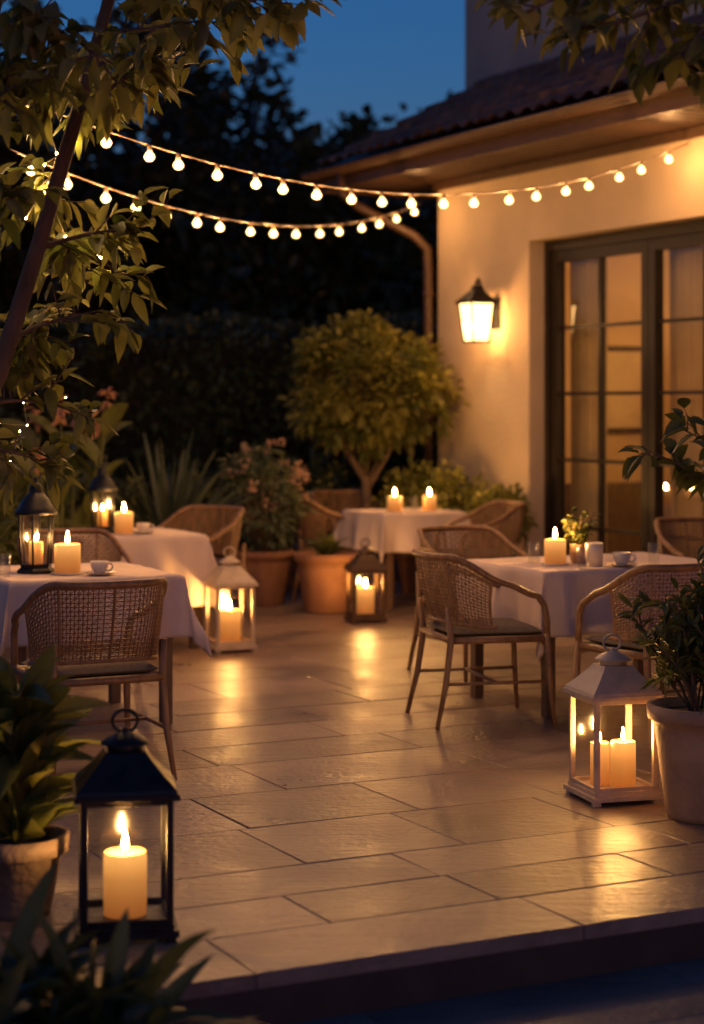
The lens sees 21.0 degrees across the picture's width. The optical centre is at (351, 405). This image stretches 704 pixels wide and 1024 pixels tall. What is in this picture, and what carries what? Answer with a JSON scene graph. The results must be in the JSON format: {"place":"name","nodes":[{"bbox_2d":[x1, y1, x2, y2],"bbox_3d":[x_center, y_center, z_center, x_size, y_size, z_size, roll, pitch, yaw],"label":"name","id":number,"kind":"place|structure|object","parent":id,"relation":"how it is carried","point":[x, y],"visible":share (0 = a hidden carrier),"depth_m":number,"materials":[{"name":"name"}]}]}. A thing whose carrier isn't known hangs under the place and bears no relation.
{"place":"outdoors","nodes":[
{"label":"outdoors","id":0,"kind":"place"},
{"bbox_2d":[27,454,150,529],"bbox_3d":[-2.130,0.976,15.200,1.057,1.248,1.072,0,0,0],"label":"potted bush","id":1,"kind":"object","parent":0,"point":[117,503],"visible":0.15,"depth_m":15.15,"materials":[{"name":"green plant"}]},
{"bbox_2d":[185,470,244,557],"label":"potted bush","id":2,"kind":"object","parent":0,"point":[210,494],"visible":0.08,"depth_m":16.88,"materials":[{"name":"green plant"}]},
{"bbox_2d":[0,0,464,184],"label":"sky","id":3,"kind":"structure","parent":0,"point":[382,54],"materials":[{"name":"blue"}]},
{"bbox_2d":[0,582,703,1023],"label":"patio paving","id":4,"kind":"structure","parent":0,"point":[350,836],"depth_m":7.11,"materials":[{"name":"stone"}]},
{"bbox_2d":[0,492,55,565],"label":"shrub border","id":5,"kind":"object","parent":4,"relation":"on","point":[10,511],"visible":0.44,"depth_m":12.31,"materials":[{"name":"green plant"}]},
{"bbox_2d":[0,431,96,565],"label":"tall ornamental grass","id":6,"kind":"object","parent":4,"relation":"on","point":[24,489],"depth_m":14.38,"materials":[{"name":"green plant"}]},
{"bbox_2d":[0,644,111,921],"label":"potted dracaena","id":7,"kind":"object","parent":4,"relation":"on","point":[41,711],"visible":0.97,"depth_m":5.94,"materials":[{"name":"plant"}]},
{"bbox_2d":[0,387,133,563],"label":"canna plant","id":8,"kind":"object","parent":4,"relation":"on","point":[112,415],"visible":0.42,"depth_m":13.57,"materials":[{"name":"green plant"}]},
{"bbox_2d":[17,528,137,655],"bbox_3d":[-1.628,1.168,11.116,0.642,0.869,0.648,0,0,-27],"label":"rattan armchair","id":9,"kind":"object","parent":4,"relation":"on","point":[104,533],"visible":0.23,"depth_m":11.38,"materials":[{"name":"wicker"}]},
{"bbox_2d":[10,577,176,779],"bbox_3d":[-1.132,1.168,8.264,0.642,0.869,0.648,0,0,-27],"label":"rattan armchair","id":10,"kind":"object","parent":4,"relation":"on","point":[111,667],"visible":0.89,"depth_m":8.05,"materials":[{"name":"wicker"}]},
{"bbox_2d":[0,562,211,723],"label":"dining table","id":11,"kind":"object","parent":4,"relation":"on","point":[179,617],"visible":0.58,"depth_m":9.46,"materials":[{"name":"white fabric"}]},
{"bbox_2d":[14,466,56,573],"bbox_3d":[-1.600,0.575,9.620,0.216,0.539,0.216,0,0,-11],"label":"table lantern","id":12,"kind":"object","parent":11,"relation":"on","point":[35,501],"visible":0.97,"depth_m":9.57,"materials":[{"name":"black metal"}]},
{"bbox_2d":[51,531,83,574],"bbox_3d":[-1.430,0.737,9.550,0.172,0.215,0.172,0,0,0],"label":"pillar candle","id":13,"kind":"object","parent":11,"relation":"on","point":[67,558],"visible":1,"depth_m":9.50,"materials":[{"name":"beige wax"}]},
{"bbox_2d":[84,560,114,574],"bbox_3d":[-1.260,0.807,9.480,0.156,0.066,0.156,0,0,12],"label":"teacup","id":14,"kind":"object","parent":11,"relation":"on","point":[99,567],"visible":1,"depth_m":9.45,"materials":[{"name":"white ceramic"}]},
{"bbox_2d":[72,708,180,946],"bbox_3d":[-0.690,1.260,5.780,0.314,0.680,0.314,0,0,-9],"label":"black lantern","id":15,"kind":"object","parent":4,"relation":"on","point":[125,767],"visible":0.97,"depth_m":5.69,"materials":[{"name":"metal"}]},
{"bbox_2d":[40,527,229,652],"bbox_3d":[-1.534,1.221,12.723,1.146,0.757,1.165,0,0,-27],"label":"dining table","id":16,"kind":"object","parent":4,"relation":"on","point":[188,556],"visible":0.38,"depth_m":12.45,"materials":[{"name":"white fabric"}]},
{"bbox_2d":[87,456,117,532],"bbox_3d":[-1.660,0.588,12.650,0.205,0.512,0.205,0,0,-11],"label":"table lantern","id":17,"kind":"object","parent":16,"relation":"on","point":[102,480],"visible":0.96,"depth_m":12.61,"materials":[{"name":"black metal"}]},
{"bbox_2d":[112,504,135,534],"bbox_3d":[-1.500,0.739,12.500,0.161,0.210,0.161,0,0,0],"label":"pillar candle","id":18,"kind":"object","parent":16,"relation":"on","point":[123,523],"visible":0.98,"depth_m":12.45,"materials":[{"name":"beige wax"}]},
{"bbox_2d":[133,523,154,533],"bbox_3d":[-1.380,0.807,12.550,0.156,0.066,0.156,0,0,-10],"label":"teacup","id":19,"kind":"object","parent":16,"relation":"on","point":[142,528],"visible":1,"depth_m":12.52,"materials":[{"name":"white ceramic"}]},
{"bbox_2d":[80,430,265,533],"bbox_3d":[-1.473,0.887,15.230,1.540,1.426,1.578,0,0,0],"label":"spiky cordyline plant","id":20,"kind":"object","parent":4,"relation":"on","point":[170,501],"visible":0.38,"depth_m":15.20,"materials":[{"name":"green plant"}]},
{"bbox_2d":[157,505,250,625],"bbox_3d":[-1.120,1.168,13.765,0.642,0.869,0.648,0,0,35],"label":"rattan armchair","id":21,"kind":"object","parent":4,"relation":"on","point":[235,524],"visible":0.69,"depth_m":13.97,"materials":[{"name":"wicker"}]},
{"bbox_2d":[203,546,258,653],"bbox_3d":[-0.800,1.260,12.450,0.296,0.680,0.296,0,0,-21],"label":"white lantern","id":22,"kind":"object","parent":4,"relation":"on","point":[229,573],"visible":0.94,"depth_m":12.38,"materials":[{"name":"beige paint"}]},
{"bbox_2d":[212,438,315,606],"bbox_3d":[-0.738,0.928,15.345,0.906,1.344,0.866,0,0,0],"label":"flowering shrub","id":23,"kind":"object","parent":4,"relation":"on","point":[266,567],"visible":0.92,"depth_m":15.16,"materials":[{"name":"green plant"}]},
{"bbox_2d":[285,495,365,602],"bbox_3d":[-0.237,1.168,15.747,0.648,0.869,0.642,0,0,-10],"label":"rattan armchair","id":24,"kind":"object","parent":4,"relation":"on","point":[309,524],"visible":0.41,"depth_m":15.46,"materials":[{"name":"wicker"}]},
{"bbox_2d":[293,529,358,613],"bbox_3d":[-0.200,1.269,14.750,0.518,0.661,0.518,0,0,-19],"label":"potted shrub","id":25,"kind":"object","parent":4,"relation":"on","point":[322,574],"visible":0.92,"depth_m":14.58,"materials":[{"name":"orange ceramic"}]},
{"bbox_2d":[310,489,395,593],"bbox_3d":[-0.028,1.168,16.366,0.642,0.869,0.648,0,0,-27],"label":"rattan armchair","id":26,"kind":"object","parent":4,"relation":"on","point":[350,493],"visible":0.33,"depth_m":16.61,"materials":[{"name":"wicker"}]},
{"bbox_2d":[343,539,387,623],"bbox_3d":[0.100,1.292,14.100,0.274,0.616,0.274,0,0,-13],"label":"bronze lantern","id":27,"kind":"object","parent":4,"relation":"on","point":[365,560],"visible":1,"depth_m":14.04,"materials":[{"name":"metal"}]},
{"bbox_2d":[277,308,471,586],"bbox_3d":[0.196,0.429,16.527,1.685,2.548,1.426,0,0,0],"label":"olive tree","id":28,"kind":"object","parent":4,"relation":"on","point":[403,399],"visible":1,"depth_m":16.20,"materials":[{"name":"green plant"}]},
{"bbox_2d":[336,173,433,489],"bbox_3d":[0.293,-0.241,16.970,0.875,3.682,0.103,0,0,-1],"label":"downpipe","id":29,"kind":"object","parent":4,"relation":"on","point":[419,241],"visible":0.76,"depth_m":16.94,"materials":[{"name":"brown metal"}]},
{"bbox_2d":[333,508,475,609],"bbox_3d":[0.418,1.221,15.350,0.935,0.757,0.946,0,0,-27],"label":"dining table","id":30,"kind":"object","parent":4,"relation":"on","point":[385,534],"visible":0.65,"depth_m":15.01,"materials":[{"name":"white fabric"}]},
{"bbox_2d":[385,489,404,512],"bbox_3d":[0.340,0.749,15.100,0.156,0.190,0.156,0,0,0],"label":"pillar candle","id":31,"kind":"object","parent":30,"relation":"on","point":[394,503],"visible":1,"depth_m":15.05,"materials":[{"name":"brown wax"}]},
{"bbox_2d":[421,488,437,511],"bbox_3d":[0.620,0.751,15.200,0.143,0.185,0.143,0,0,0],"label":"pillar candle","id":32,"kind":"object","parent":30,"relation":"on","point":[429,502],"visible":1,"depth_m":15.15,"materials":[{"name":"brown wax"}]},
{"bbox_2d":[369,457,460,593],"bbox_3d":[0.576,1.018,16.296,0.865,1.163,0.763,0,0,0],"label":"potted bush","id":33,"kind":"object","parent":4,"relation":"on","point":[405,562],"visible":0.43,"depth_m":16.18,"materials":[{"name":"green plant"}]},
{"bbox_2d":[411,459,488,581],"bbox_3d":[0.847,1.020,15.980,0.716,1.160,0.748,0,0,0],"label":"potted bush","id":34,"kind":"object","parent":4,"relation":"on","point":[441,480],"visible":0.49,"depth_m":15.85,"materials":[{"name":"green plant"}]},
{"bbox_2d":[407,525,540,681],"bbox_3d":[0.730,1.168,11.415,0.642,0.869,0.648,0,0,-33],"label":"rattan armchair","id":35,"kind":"object","parent":4,"relation":"on","point":[421,532],"visible":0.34,"depth_m":11.66,"materials":[{"name":"wicker"}]},
{"bbox_2d":[434,500,526,558],"bbox_3d":[0.997,1.168,14.556,0.648,0.869,0.642,0,0,-18],"label":"rattan armchair","id":36,"kind":"object","parent":4,"relation":"on","point":[516,508],"visible":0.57,"depth_m":14.62,"materials":[{"name":"wicker"}]},
{"bbox_2d":[405,547,556,729],"bbox_3d":[0.643,1.168,9.716,0.647,0.869,0.642,0,0,-14],"label":"rattan armchair","id":37,"kind":"object","parent":4,"relation":"on","point":[444,626],"visible":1,"depth_m":9.49,"materials":[{"name":"wicker"}]},
{"bbox_2d":[466,483,538,550],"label":"potted bush","id":38,"kind":"object","parent":4,"relation":"on","point":[496,492],"visible":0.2,"depth_m":15.24,"materials":[{"name":"green plant"}]},
{"bbox_2d":[432,552,703,717],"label":"dining table","id":39,"kind":"object","parent":4,"relation":"on","point":[563,591],"visible":0.52,"depth_m":9.84,"materials":[{"name":"white fabric"}]},
{"bbox_2d":[541,529,568,565],"bbox_3d":[1.080,0.745,10.100,0.151,0.198,0.151,0,0,0],"label":"pillar candle","id":40,"kind":"object","parent":39,"relation":"on","point":[554,551],"visible":1,"depth_m":10.05,"materials":[{"name":"brown wax"}]},
{"bbox_2d":[561,507,600,563],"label":"potted herb","id":41,"kind":"object","parent":39,"relation":"on","point":[576,529],"visible":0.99,"depth_m":10.18,"materials":[{"name":"green plant"}]},
{"bbox_2d":[585,542,602,566],"bbox_3d":[1.275,0.781,10.000,0.096,0.125,0.096,0,0,0],"label":"milk jug","id":42,"kind":"object","parent":39,"relation":"on","point":[594,554],"visible":0.99,"depth_m":9.96,"materials":[{"name":"white ceramic"}]},
{"bbox_2d":[606,552,636,565],"bbox_3d":[1.420,0.805,10.000,0.164,0.069,0.164,0,0,24],"label":"teacup","id":43,"kind":"object","parent":39,"relation":"on","point":[621,558],"visible":1,"depth_m":9.97,"materials":[{"name":"white ceramic"}]},
{"bbox_2d":[563,634,663,806],"bbox_3d":[1.065,1.265,7.750,0.314,0.671,0.314,0,0,-16],"label":"white lantern","id":44,"kind":"object","parent":4,"relation":"on","point":[612,677],"visible":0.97,"depth_m":7.68,"materials":[{"name":"beige paint"}]},
{"bbox_2d":[568,563,703,753],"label":"rattan armchair","id":45,"kind":"object","parent":4,"relation":"on","point":[594,644],"visible":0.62,"depth_m":8.89,"materials":[{"name":"wicker"}]},
{"bbox_2d":[613,545,703,824],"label":"potted laurel shrub","id":46,"kind":"object","parent":4,"relation":"on","point":[678,721],"visible":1,"depth_m":7.32,"materials":[{"name":"green plant"}]},
{"bbox_2d":[617,398,703,501],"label":"potted ficus","id":47,"kind":"object","parent":4,"relation":"on","point":[686,475],"visible":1,"depth_m":8.76,"materials":[{"name":"plant"}]},
{"bbox_2d":[654,516,703,558],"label":"rattan armchair","id":48,"kind":"object","parent":4,"relation":"on","point":[665,544],"visible":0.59,"depth_m":12.57,"materials":[{"name":"wicker"}]},
{"bbox_2d":[293,958,703,1023],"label":"paving","id":49,"kind":"structure","parent":0,"point":[670,993],"depth_m":5.59,"materials":[{"name":"stone"}]},
{"bbox_2d":[0,861,260,1023],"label":"foreground groundcover","id":50,"kind":"object","parent":49,"relation":"on","point":[50,985],"visible":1,"depth_m":4.66,"materials":[{"name":"green plant"}]},
{"bbox_2d":[474,0,703,110],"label":"overhanging tree","id":51,"kind":"object","parent":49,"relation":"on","point":[577,22],"visible":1,"depth_m":5.94,"materials":[{"name":"green plant"}]},
{"label":"ground","id":52,"kind":"structure","parent":0,"visible":0},
{"bbox_2d":[0,0,345,516],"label":"garden tree","id":53,"kind":"object","parent":52,"relation":"on","point":[85,81],"visible":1,"depth_m":7.18,"materials":[{"name":"green plant"}]},
{"bbox_2d":[0,111,101,460],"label":"fairy lights","id":54,"kind":"object","parent":53,"relation":"attached to","point":[65,236],"visible":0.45,"depth_m":7.56},
{"bbox_2d":[0,308,437,554],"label":"hedge","id":55,"kind":"object","parent":52,"relation":"on","point":[220,396],"visible":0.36,"depth_m":21.24,"materials":[{"name":"plant"}]},
{"bbox_2d":[0,0,451,338],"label":"distant trees","id":56,"kind":"object","parent":52,"relation":"on","point":[307,275],"visible":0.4,"depth_m":26.55,"materials":[{"name":"green plant"}]},
{"bbox_2d":[240,546,399,583],"bbox_3d":[-5.497,1.660,14.950,15.000,0.200,7.548,0,0,-27],"label":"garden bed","id":57,"kind":"object","parent":52,"relation":"on","point":[395,570],"visible":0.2,"depth_m":17.70,"materials":[{"name":"soil"}]},
{"bbox_2d":[242,472,333,586],"bbox_3d":[-0.549,1.089,16.920,0.997,1.023,0.961,0,0,0],"label":"potted bush","id":58,"kind":"object","parent":57,"relation":"on","point":[291,582],"visible":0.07,"depth_m":16.76,"materials":[{"name":"green plant"}]},
{"bbox_2d":[264,450,361,533],"bbox_3d":[-0.307,0.990,17.249,1.064,1.221,1.010,0,0,0],"label":"potted bush","id":59,"kind":"object","parent":57,"relation":"on","point":[324,476],"visible":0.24,"depth_m":17.24,"materials":[{"name":"green plant"}]},
{"bbox_2d":[438,137,703,556],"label":"patio wall","id":60,"kind":"structure","parent":52,"relation":"on","point":[494,242],"depth_m":15.79,"materials":[{"name":"paint"}]},
{"bbox_2d":[26,101,688,207],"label":"string lights","id":61,"kind":"object","parent":60,"relation":"attached to","point":[217,166],"visible":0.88,"depth_m":10.90},
{"bbox_2d":[10,149,421,236],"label":"string lights","id":62,"kind":"object","parent":61,"relation":"attached to","point":[105,191],"visible":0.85,"depth_m":11.77},
{"bbox_2d":[454,277,500,342],"bbox_3d":[1.079,-0.811,16.013,0.340,0.552,0.270,0,0,-27],"label":"wall lantern lamp","id":63,"kind":"object","parent":60,"relation":"attached to","point":[476,295],"visible":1,"depth_m":15.97,"materials":[{"name":"black metal"}]},
{"bbox_2d":[565,250,670,554],"bbox_3d":[6.251,-0.050,11.758,4.348,3.400,13.699,0,0,-27],"label":"interior room","id":64,"kind":"object","parent":60,"relation":"attached to","point":[624,411],"visible":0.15,"depth_m":17.46,"materials":[{"name":"brown wood"}]},
{"bbox_2d":[569,246,702,557],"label":"curtains","id":65,"kind":"object","parent":64,"relation":"attached to","point":[686,301],"visible":0.41,"depth_m":15.49,"materials":[{"name":"fabric"}]},
{"bbox_2d":[544,219,703,553],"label":"french doors","id":66,"kind":"structure","parent":60,"relation":"attached to","point":[650,244],"depth_m":14.93,"materials":[{"name":"paint"}]},
{"bbox_2d":[465,0,701,89],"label":"storey","id":67,"kind":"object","parent":52,"relation":"on","point":[489,52],"visible":0.04,"depth_m":18.33,"materials":[{"name":"grey paint"}]},
{"bbox_2d":[316,14,703,164],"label":"tiled roof","id":68,"kind":"structure","parent":67,"relation":"attached to","point":[539,87],"depth_m":15.79,"materials":[{"name":"tile"}]},
{"bbox_2d":[300,72,703,199],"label":"eaves gutter","id":69,"kind":"object","parent":68,"relation":"attached to","point":[611,125],"visible":0.98,"depth_m":14.69,"materials":[{"name":"brown painted metal"}]}
]}

